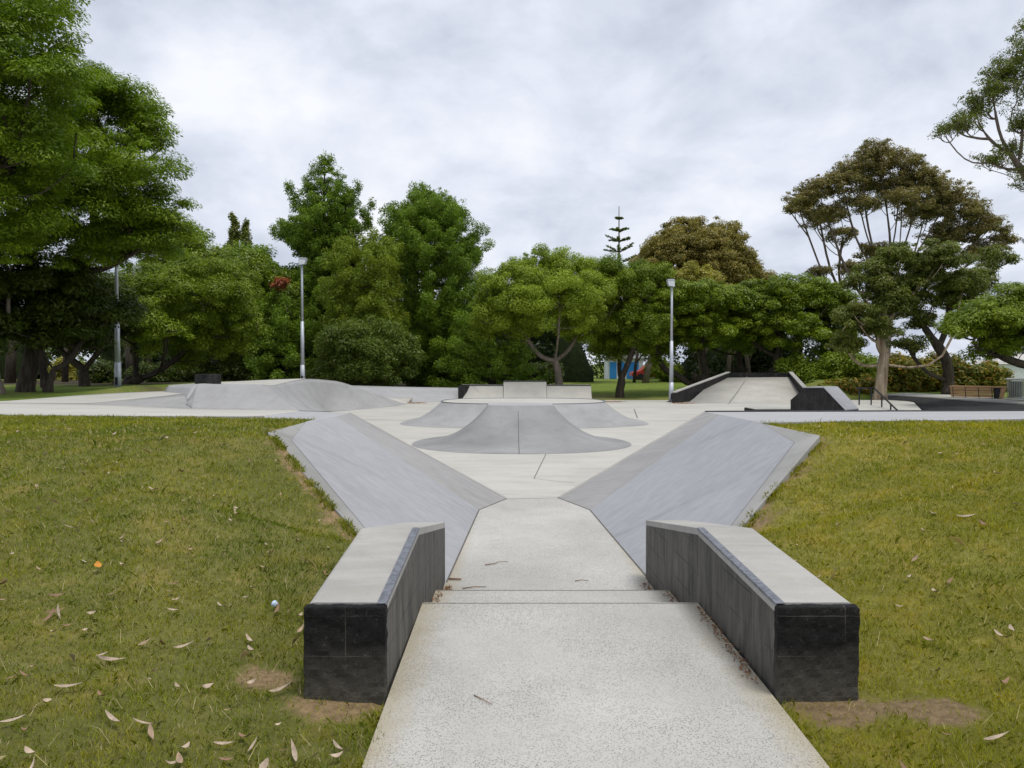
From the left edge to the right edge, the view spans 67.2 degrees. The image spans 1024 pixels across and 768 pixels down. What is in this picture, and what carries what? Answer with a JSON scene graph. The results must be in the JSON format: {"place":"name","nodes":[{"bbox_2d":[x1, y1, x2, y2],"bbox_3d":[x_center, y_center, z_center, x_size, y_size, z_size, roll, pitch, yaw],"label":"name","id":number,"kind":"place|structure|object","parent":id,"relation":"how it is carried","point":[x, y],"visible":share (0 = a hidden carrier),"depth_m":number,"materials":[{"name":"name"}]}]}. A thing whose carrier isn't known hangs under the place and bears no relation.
{"place":"outdoors","nodes":[
{"label":"outdoors","id":0,"kind":"place"},
{"bbox_2d":[0,391,182,403],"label":"plaza","id":1,"kind":"structure","parent":0,"point":[93,398],"depth_m":21.21,"materials":[{"name":"concrete"}]},
{"bbox_2d":[89,394,189,407],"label":"bank","id":2,"kind":"structure","parent":1,"relation":"on","point":[175,401],"depth_m":20.56,"materials":[{"name":"grey concrete"}]},
{"bbox_2d":[0,403,298,418],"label":"plaza","id":3,"kind":"structure","parent":0,"point":[59,409],"depth_m":14.90,"materials":[{"name":"concrete"}]},
{"bbox_2d":[0,413,390,767],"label":"lawn","id":4,"kind":"structure","parent":0,"point":[305,708],"depth_m":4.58,"materials":[{"name":"plant"}]},
{"bbox_2d":[97,655,122,660],"bbox_3d":[-2.038,1.391,3.912,0.149,0.022,0.021,28,21,-46],"label":"dry leaf","id":5,"kind":"object","parent":4,"relation":"on","point":[107,658],"visible":1,"depth_m":3.91,"materials":[{"name":"plant"}]},
{"bbox_2d":[105,710,121,721],"bbox_3d":[-1.708,1.429,3.300,0.138,0.020,0.020,8,10,35],"label":"dry leaf","id":6,"kind":"object","parent":4,"relation":"on","point":[111,716],"visible":1,"depth_m":3.31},
{"bbox_2d":[148,724,153,738],"bbox_3d":[-1.508,1.455,3.218,0.023,0.014,0.073,10,27,-41],"label":"dry leaf","id":7,"kind":"object","parent":4,"relation":"on","point":[150,731],"visible":1,"depth_m":3.22,"materials":[{"name":"plant"}]},
{"bbox_2d":[260,758,268,767],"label":"dry leaf","id":8,"kind":"object","parent":4,"relation":"on","point":[264,764],"visible":1,"depth_m":3.03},
{"bbox_2d":[291,739,297,760],"bbox_3d":[-0.887,1.493,3.132,0.021,0.021,0.143,-19,20,-19],"label":"dry leaf","id":9,"kind":"object","parent":4,"relation":"on","point":[294,751],"visible":1,"depth_m":3.14,"materials":[{"name":"plant"}]},
{"bbox_2d":[264,411,347,420],"bbox_3d":[-3.263,0.552,11.884,1.193,0.120,2.154,0,2,10],"label":"rim","id":10,"kind":"object","parent":4,"relation":"on","point":[306,415],"visible":0.41,"depth_m":11.96,"materials":[{"name":"concrete"}]},
{"bbox_2d":[303,523,444,705],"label":"block wall","id":11,"kind":"structure","parent":4,"relation":"on","point":[380,586],"depth_m":3.85,"materials":[{"name":"concrete"}]},
{"bbox_2d":[178,378,305,384],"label":"deck","id":12,"kind":"structure","parent":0,"point":[271,382],"depth_m":25.85,"materials":[{"name":"concrete"}]},
{"bbox_2d":[195,374,220,383],"bbox_3d":[-8.847,-0.140,22.404,0.530,0.290,0.500,1,2,28],"label":"block seat","id":13,"kind":"object","parent":12,"relation":"on","point":[207,378],"visible":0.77,"depth_m":22.22,"materials":[{"name":"concrete"}]},
{"bbox_2d":[164,384,297,409],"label":"skate bank","id":14,"kind":"structure","parent":12,"relation":"on","point":[234,396],"depth_m":20.91,"materials":[{"name":"grey concrete"}]},
{"bbox_2d":[0,365,1023,400],"bbox_3d":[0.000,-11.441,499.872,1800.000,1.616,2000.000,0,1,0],"label":"ground","id":15,"kind":"structure","parent":0,"point":[605,389],"depth_m":41.95,"materials":[{"name":"green plant"}]},
{"bbox_2d":[4,340,18,382],"bbox_3d":[-25.537,-1.807,39.967,1.680,3.759,0.576,0,1,0],"label":"bare tree","id":16,"kind":"object","parent":15,"relation":"on","point":[10,372],"visible":0.34,"depth_m":39.80,"materials":[{"name":"brown plant"}]},
{"bbox_2d":[0,340,49,378],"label":"wood interior","id":17,"kind":"object","parent":15,"relation":"on","point":[19,359],"visible":0.04,"depth_m":65.26,"materials":[{"name":"plant"}]},
{"bbox_2d":[0,238,58,393],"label":"tree","id":18,"kind":"object","parent":15,"relation":"on","point":[8,289],"visible":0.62,"depth_m":25.09,"materials":[{"name":"green plant"}]},
{"bbox_2d":[0,0,104,264],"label":"tree","id":19,"kind":"object","parent":15,"relation":"on","point":[39,163],"visible":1,"depth_m":21.39,"materials":[{"name":"green plant"}]},
{"bbox_2d":[61,346,69,381],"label":"bare tree","id":20,"kind":"object","parent":15,"relation":"on","point":[65,374],"visible":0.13,"depth_m":43.86,"materials":[{"name":"brown plant"}]},
{"bbox_2d":[48,356,83,379],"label":"shrub","id":21,"kind":"object","parent":15,"relation":"on","point":[73,375],"visible":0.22,"depth_m":59.30,"materials":[{"name":"green plant"}]},
{"bbox_2d":[0,257,149,392],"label":"tree","id":22,"kind":"object","parent":15,"relation":"on","point":[72,322],"visible":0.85,"depth_m":26.08,"materials":[{"name":"green plant"}]},
{"bbox_2d":[15,265,172,386],"bbox_3d":[-18.125,-2.255,32.894,6.797,5.759,4.691,0,1,0],"label":"tree","id":23,"kind":"object","parent":15,"relation":"on","point":[83,377],"visible":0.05,"depth_m":32.88,"materials":[{"name":"green plant"}]},
{"bbox_2d":[74,359,121,382],"bbox_3d":[-21.504,-0.387,40.224,2.110,1.886,2.325,0,2,17],"label":"bush","id":24,"kind":"object","parent":15,"relation":"on","point":[102,372],"visible":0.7,"depth_m":39.75,"materials":[{"name":"green plant"}]},
{"bbox_2d":[0,60,209,391],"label":"tree","id":25,"kind":"object","parent":15,"relation":"on","point":[124,226],"visible":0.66,"depth_m":26.04,"materials":[{"name":"green plant"}]},
{"bbox_2d":[110,266,121,387],"bbox_3d":[-15.383,-2.812,29.892,0.470,5.981,0.510,0,1,0],"label":"lamp post","id":26,"kind":"object","parent":15,"relation":"on","point":[117,372],"visible":0.44,"depth_m":29.89,"materials":[{"name":"metal"}]},
{"bbox_2d":[123,336,132,375],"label":"bare tree","id":27,"kind":"object","parent":15,"relation":"on","point":[128,357],"visible":0.27,"depth_m":44.82,"materials":[{"name":"brown plant"}]},
{"bbox_2d":[124,358,178,381],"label":"bush","id":28,"kind":"object","parent":15,"relation":"on","point":[167,374],"visible":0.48,"depth_m":42.74,"materials":[{"name":"green plant"}]},
{"bbox_2d":[108,253,267,384],"bbox_3d":[-14.952,-2.756,35.686,7.328,6.718,6.661,-1,2,-26],"label":"tree","id":29,"kind":"object","parent":15,"relation":"on","point":[172,289],"visible":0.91,"depth_m":35.24,"materials":[{"name":"green plant"}]},
{"bbox_2d":[169,359,213,381],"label":"bush","id":30,"kind":"object","parent":15,"relation":"on","point":[185,376],"visible":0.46,"depth_m":44.37,"materials":[{"name":"green plant"}]},
{"bbox_2d":[134,219,304,373],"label":"tree","id":31,"kind":"object","parent":15,"relation":"on","point":[256,261],"visible":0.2,"depth_m":46.08,"materials":[{"name":"green plant"}]},
{"bbox_2d":[204,359,251,380],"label":"bush","id":32,"kind":"object","parent":15,"relation":"on","point":[232,369],"visible":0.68,"depth_m":45.61,"materials":[{"name":"green plant"}]},
{"bbox_2d":[224,211,240,246],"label":"poplar","id":33,"kind":"object","parent":15,"relation":"on","point":[234,233],"visible":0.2,"depth_m":71.18,"materials":[{"name":"green plant"}]},
{"bbox_2d":[240,218,253,247],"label":"poplar","id":34,"kind":"object","parent":15,"relation":"on","point":[245,238],"visible":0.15,"depth_m":71.24,"materials":[{"name":"green plant"}]},
{"bbox_2d":[238,361,282,380],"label":"bush","id":35,"kind":"object","parent":15,"relation":"on","point":[248,375],"visible":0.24,"depth_m":45.54,"materials":[{"name":"green plant"}]},
{"bbox_2d":[229,241,315,372],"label":"tree","id":36,"kind":"object","parent":15,"relation":"on","point":[265,248],"visible":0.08,"depth_m":49.69,"materials":[{"name":"green plant"}]},
{"bbox_2d":[243,283,321,380],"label":"conifer","id":37,"kind":"object","parent":15,"relation":"on","point":[287,348],"visible":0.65,"depth_m":45.00,"materials":[{"name":"green plant"}]},
{"bbox_2d":[269,276,290,290],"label":"dead spray","id":38,"kind":"object","parent":37,"relation":"hanging from","point":[281,283],"visible":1,"depth_m":44.96,"materials":[{"name":"orange plant"}]},
{"bbox_2d":[299,257,307,378],"bbox_3d":[-10.849,-3.245,39.884,0.470,6.547,0.510,0,1,0],"label":"lamp post","id":39,"kind":"object","parent":15,"relation":"on","point":[302,261],"visible":0.84,"depth_m":39.86,"materials":[{"name":"metal"}]},
{"bbox_2d":[305,358,334,379],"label":"bush","id":40,"kind":"object","parent":15,"relation":"on","point":[310,375],"visible":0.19,"depth_m":43.56,"materials":[{"name":"green plant"}]},
{"bbox_2d":[268,149,376,368],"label":"conifer","id":41,"kind":"object","parent":15,"relation":"on","point":[311,230],"visible":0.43,"depth_m":48.66,"materials":[{"name":"green plant"}]},
{"bbox_2d":[100,308,594,381],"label":"wood interior","id":42,"kind":"object","parent":15,"relation":"on","point":[576,366],"visible":0.03,"depth_m":65.29,"materials":[{"name":"plant"}]},
{"bbox_2d":[45,344,684,377],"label":"hedge mass","id":43,"kind":"object","parent":15,"relation":"on","point":[599,364],"visible":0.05,"depth_m":83.31,"materials":[{"name":"green plant"}]},
{"bbox_2d":[314,225,421,385],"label":"conifer","id":44,"kind":"object","parent":15,"relation":"on","point":[377,292],"visible":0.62,"depth_m":43.74,"materials":[{"name":"green plant"}]},
{"bbox_2d":[312,313,425,386],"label":"bush","id":45,"kind":"object","parent":15,"relation":"on","point":[353,351],"visible":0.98,"depth_m":40.64,"materials":[{"name":"green plant"}]},
{"bbox_2d":[22,278,824,382],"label":"wood","id":46,"kind":"object","parent":15,"relation":"on","point":[721,369],"visible":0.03,"depth_m":63.54,"materials":[{"name":"green plant"}]},
{"bbox_2d":[376,180,497,387],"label":"tree","id":47,"kind":"object","parent":15,"relation":"on","point":[426,226],"visible":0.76,"depth_m":47.01,"materials":[{"name":"green plant"}]},
{"bbox_2d":[426,295,554,387],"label":"conifer","id":48,"kind":"object","parent":15,"relation":"on","point":[500,365],"visible":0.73,"depth_m":43.65,"materials":[{"name":"green plant"}]},
{"bbox_2d":[465,242,620,383],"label":"tree","id":49,"kind":"object","parent":15,"relation":"on","point":[536,292],"visible":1,"depth_m":42.00,"materials":[{"name":"green plant"}]},
{"bbox_2d":[521,361,564,383],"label":"bush","id":50,"kind":"object","parent":15,"relation":"on","point":[543,366],"visible":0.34,"depth_m":47.79,"materials":[{"name":"green plant"}]},
{"bbox_2d":[603,216,636,305],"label":"island pine","id":51,"kind":"object","parent":15,"relation":"on","point":[619,230],"visible":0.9,"depth_m":84.30,"materials":[{"name":"green plant"}]},
{"bbox_2d":[604,355,643,378],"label":"shed","id":52,"kind":"structure","parent":15,"relation":"on","point":[610,369],"depth_m":78.45,"materials":[{"name":"white paint"}]},
{"bbox_2d":[584,252,677,397],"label":"tree","id":53,"kind":"object","parent":15,"relation":"on","point":[640,280],"visible":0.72,"depth_m":43.31,"materials":[{"name":"green plant"}]},
{"bbox_2d":[632,349,642,382],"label":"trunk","id":54,"kind":"object","parent":15,"relation":"on","point":[635,367],"visible":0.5,"depth_m":63.89,"materials":[{"name":"brown plant"}]},
{"bbox_2d":[629,366,657,379],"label":"parked car","id":55,"kind":"object","parent":15,"relation":"on","point":[640,374],"visible":0.36,"depth_m":73.15,"materials":[{"name":"red paint"}]},
{"bbox_2d":[642,355,654,382],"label":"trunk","id":56,"kind":"object","parent":15,"relation":"on","point":[647,373],"visible":0.37,"depth_m":61.78,"materials":[{"name":"brown plant"}]},
{"bbox_2d":[643,356,684,381],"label":"shrub","id":57,"kind":"object","parent":15,"relation":"on","point":[659,374],"visible":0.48,"depth_m":65.45,"materials":[{"name":"green plant"}]},
{"bbox_2d":[630,278,756,385],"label":"tree","id":58,"kind":"object","parent":15,"relation":"on","point":[701,309],"visible":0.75,"depth_m":44.58,"materials":[{"name":"green plant"}]},
{"bbox_2d":[628,215,777,296],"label":"gum tree","id":59,"kind":"object","parent":15,"relation":"on","point":[722,248],"visible":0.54,"depth_m":77.30,"materials":[{"name":"green plant"}]},
{"bbox_2d":[673,260,735,359],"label":"tree","id":60,"kind":"object","parent":15,"relation":"on","point":[691,272],"visible":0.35,"depth_m":64.88,"materials":[{"name":"green plant"}]},
{"bbox_2d":[726,350,735,372],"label":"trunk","id":61,"kind":"object","parent":15,"relation":"on","point":[729,361],"visible":0.26,"depth_m":59.85,"materials":[{"name":"brown plant"}]},
{"bbox_2d":[680,335,796,378],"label":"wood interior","id":62,"kind":"object","parent":15,"relation":"on","point":[686,368],"visible":0.06,"depth_m":65.26,"materials":[{"name":"plant"}]},
{"bbox_2d":[708,283,772,372],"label":"tree","id":63,"kind":"object","parent":15,"relation":"on","point":[739,348],"visible":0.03,"depth_m":49.63,"materials":[{"name":"green plant"}]},
{"bbox_2d":[744,345,754,372],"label":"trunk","id":64,"kind":"object","parent":15,"relation":"on","point":[747,359],"visible":0.26,"depth_m":56.86,"materials":[{"name":"brown plant"}]},
{"bbox_2d":[646,520,859,704],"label":"block wall","id":65,"kind":"structure","parent":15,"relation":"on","point":[787,625],"depth_m":4.07,"materials":[{"name":"concrete"}]},
{"bbox_2d":[716,272,862,372],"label":"tree","id":66,"kind":"object","parent":15,"relation":"on","point":[800,310],"visible":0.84,"depth_m":45.23,"materials":[{"name":"green plant"}]},
{"bbox_2d":[782,204,858,281],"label":"gum tree","id":67,"kind":"object","parent":15,"relation":"on","point":[819,270],"visible":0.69,"depth_m":59.52,"materials":[{"name":"green plant"}]},
{"bbox_2d":[774,350,877,383],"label":"shrub","id":68,"kind":"object","parent":15,"relation":"on","point":[835,365],"visible":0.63,"depth_m":43.57,"materials":[{"name":"green plant"}]},
{"bbox_2d":[818,373,888,394],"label":"shrub","id":69,"kind":"object","parent":15,"relation":"on","point":[851,384],"visible":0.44,"depth_m":41.44,"materials":[{"name":"green plant"}]},
{"bbox_2d":[779,137,1022,353],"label":"gum tree","id":70,"kind":"object","parent":15,"relation":"on","point":[943,200],"visible":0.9,"depth_m":54.20,"materials":[{"name":"green plant"}]},
{"bbox_2d":[824,238,991,399],"bbox_3d":[19.947,-3.219,38.709,9.176,8.227,3.068,0,2,-12],"label":"gum tree","id":71,"kind":"object","parent":15,"relation":"on","point":[896,297],"visible":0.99,"depth_m":38.15,"materials":[{"name":"green plant"}]},
{"bbox_2d":[887,351,942,391],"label":"hedge","id":72,"kind":"object","parent":15,"relation":"on","point":[905,380],"visible":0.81,"depth_m":43.21,"materials":[{"name":"green plant"}]},
{"bbox_2d":[885,244,1023,394],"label":"gum tree","id":73,"kind":"object","parent":15,"relation":"on","point":[991,260],"visible":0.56,"depth_m":39.76,"materials":[{"name":"green plant"}]},
{"bbox_2d":[922,350,986,391],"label":"hedge","id":74,"kind":"object","parent":15,"relation":"on","point":[960,367],"visible":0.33,"depth_m":43.75,"materials":[{"name":"green plant"}]},
{"bbox_2d":[927,16,1023,191],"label":"gum tree","id":75,"kind":"object","parent":15,"relation":"on","point":[996,76],"visible":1,"depth_m":23.68,"materials":[{"name":"green plant"}]},
{"bbox_2d":[932,281,1023,368],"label":"tree","id":76,"kind":"object","parent":15,"relation":"on","point":[993,325],"visible":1,"depth_m":31.85,"materials":[{"name":"green plant"}]},
{"bbox_2d":[954,359,1014,391],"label":"hedge","id":77,"kind":"object","parent":15,"relation":"on","point":[994,372],"visible":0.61,"depth_m":42.86,"materials":[{"name":"green plant"}]},
{"bbox_2d":[1006,378,1023,397],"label":"litter bin","id":78,"kind":"object","parent":15,"relation":"on","point":[1015,389],"visible":1,"depth_m":35.39,"materials":[{"name":"metal"}]},
{"bbox_2d":[0,0,1023,364],"label":"sky","id":79,"kind":"structure","parent":0,"point":[552,121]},
{"bbox_2d":[443,498,653,589],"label":"path","id":80,"kind":"structure","parent":0,"point":[548,544],"depth_m":7.89,"materials":[{"name":"concrete"}]},
{"bbox_2d":[446,499,504,581],"bbox_3d":[-0.457,1.695,8.923,0.267,0.001,4.241,0,1,7],"label":"floor joint","id":81,"kind":"object","parent":80,"relation":"on","point":[464,543],"visible":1,"depth_m":8.17,"materials":[{"name":"concrete"}]},
{"bbox_2d":[432,590,677,601],"bbox_3d":[0.320,1.691,5.561,1.880,0.140,0.930,0,1,0],"label":"path step","id":82,"kind":"object","parent":80,"relation":"on","point":[553,596],"visible":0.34,"depth_m":5.85,"materials":[{"name":"concrete"}]},
{"bbox_2d":[560,498,645,575],"bbox_3d":[1.070,1.694,8.965,0.256,0.001,4.331,0,2,-7],"label":"floor joint","id":83,"kind":"object","parent":80,"relation":"on","point":[614,538],"visible":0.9,"depth_m":8.38,"materials":[{"name":"concrete"}]},
{"bbox_2d":[335,400,789,498],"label":"skate floor","id":84,"kind":"structure","parent":0,"point":[509,476],"depth_m":16.64,"materials":[{"name":"concrete"}]},
{"bbox_2d":[263,379,405,411],"bbox_3d":[-6.697,0.548,28.725,2.664,1.437,16.311,0,1,2],"label":"skate hump","id":85,"kind":"object","parent":84,"relation":"on","point":[312,395],"visible":0.85,"depth_m":31.32,"materials":[{"name":"grey concrete"}]},
{"bbox_2d":[285,379,411,403],"bbox_3d":[-7.061,0.502,30.556,2.343,1.432,17.701,0,1,7],"label":"hump back","id":86,"kind":"object","parent":84,"relation":"on","point":[405,400],"visible":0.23,"depth_m":37.46,"materials":[{"name":"concrete"}]},
{"bbox_2d":[268,412,506,585],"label":"concrete bank","id":87,"kind":"structure","parent":84,"relation":"on","point":[366,474],"depth_m":9.58,"materials":[{"name":"concrete"}]},
{"bbox_2d":[352,385,457,401],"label":"back bank","id":88,"kind":"structure","parent":84,"relation":"on","point":[428,394],"depth_m":39.47,"materials":[{"name":"concrete"}]},
{"bbox_2d":[412,403,631,453],"bbox_3d":[0.230,0.996,19.017,5.317,0.881,5.029,0,1,0],"label":"skate pyramid","id":89,"kind":"object","parent":84,"relation":"on","point":[519,428],"visible":1,"depth_m":18.61,"materials":[{"name":"concrete"}]},
{"bbox_2d":[400,398,648,427],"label":"skate platform","id":90,"kind":"structure","parent":84,"relation":"on","point":[576,412],"depth_m":25.54,"materials":[{"name":"grey concrete"}]},
{"bbox_2d":[458,381,591,398],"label":"quarter pipe","id":91,"kind":"object","parent":84,"relation":"on","point":[524,389],"visible":0.73,"depth_m":40.38,"materials":[{"name":"concrete"}]},
{"bbox_2d":[666,279,674,401],"bbox_3d":[8.109,-2.190,39.211,0.470,6.252,0.510,0,1,0],"label":"lamp post","id":92,"kind":"object","parent":84,"relation":"on","point":[671,283],"visible":0.87,"depth_m":39.19,"materials":[{"name":"metal"}]},
{"bbox_2d":[558,411,819,573],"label":"concrete bank","id":93,"kind":"structure","parent":84,"relation":"on","point":[706,467],"depth_m":9.43,"materials":[{"name":"concrete"}]},
{"bbox_2d":[672,372,806,403],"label":"skate ramp","id":94,"kind":"structure","parent":84,"relation":"on","point":[752,388],"depth_m":40.12,"materials":[{"name":"concrete"}]},
{"bbox_2d":[744,407,789,410],"bbox_3d":[10.443,1.044,29.737,2.558,0.230,1.300,0,1,0],"label":"manual pad","id":95,"kind":"object","parent":84,"relation":"on","point":[763,408],"visible":0.43,"depth_m":29.44,"materials":[{"name":"concrete"}]},
{"bbox_2d":[790,386,858,409],"bbox_3d":[11.621,0.699,28.420,2.969,1.205,0.815,0,1,0],"label":"grind ledge","id":96,"kind":"object","parent":84,"relation":"on","point":[823,398],"visible":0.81,"depth_m":28.03,"materials":[{"name":"grey concrete"}]},
{"bbox_2d":[851,400,920,409],"bbox_3d":[16.033,1.097,33.337,2.970,0.370,10.647,1,2,23],"label":"landing","id":97,"kind":"object","parent":84,"relation":"on","point":[898,405],"visible":0.44,"depth_m":33.62,"materials":[{"name":"concrete"}]},
{"bbox_2d":[856,387,897,409],"bbox_3d":[14.994,0.627,31.724,0.811,0.849,4.980,0,2,15],"label":"handrail","id":98,"kind":"object","parent":97,"relation":"on","point":[882,397],"visible":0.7,"depth_m":33.99,"materials":[{"name":"metal"}]},
{"bbox_2d":[872,394,1023,409],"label":"retaining wall","id":99,"kind":"structure","parent":84,"relation":"on","point":[931,403],"depth_m":32.87,"materials":[{"name":"concrete"}]},
{"bbox_2d":[362,602,829,767],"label":"path","id":100,"kind":"structure","parent":0,"point":[611,684],"depth_m":3.72,"materials":[{"name":"concrete"}]},
{"bbox_2d":[696,606,758,683],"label":"leaf litter","id":101,"kind":"object","parent":100,"relation":"on","point":[741,660],"visible":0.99,"depth_m":4.33,"materials":[{"name":"plant"}]},
{"bbox_2d":[737,417,1023,767],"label":"lawn","id":102,"kind":"structure","parent":0,"point":[947,716],"depth_m":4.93,"materials":[{"name":"plant"}]},
{"bbox_2d":[708,411,1023,423],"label":"rim","id":103,"kind":"object","parent":102,"relation":"on","point":[797,417],"visible":0.42,"depth_m":11.74,"materials":[{"name":"concrete"}]},
{"bbox_2d":[705,410,1023,411],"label":"coping rail","id":104,"kind":"object","parent":103,"relation":"on","point":[857,410],"visible":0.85,"depth_m":12.94,"materials":[{"name":"metal"}]},
{"bbox_2d":[983,731,1008,739],"bbox_3d":[2.029,1.472,3.223,0.110,0.016,0.016,-20,26,5],"label":"dry leaf","id":105,"kind":"object","parent":102,"relation":"on","point":[994,736],"visible":1,"depth_m":3.23,"materials":[{"name":"plant"}]},
{"bbox_2d":[887,393,1023,402],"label":"path","id":106,"kind":"structure","parent":0,"point":[977,398],"depth_m":36.53,"materials":[{"name":"concrete"}]},
{"bbox_2d":[949,385,1006,397],"bbox_3d":[21.738,0.366,35.959,2.250,0.540,0.580,1,2,44],"label":"park bench","id":107,"kind":"object","parent":106,"relation":"on","point":[999,391],"visible":1,"depth_m":35.69,"materials":[{"name":"paint"}]},
{"bbox_2d":[971,354,1023,380],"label":"house","id":108,"kind":"structure","parent":0,"point":[1018,372],"depth_m":70.00,"materials":[{"name":"white paint"}]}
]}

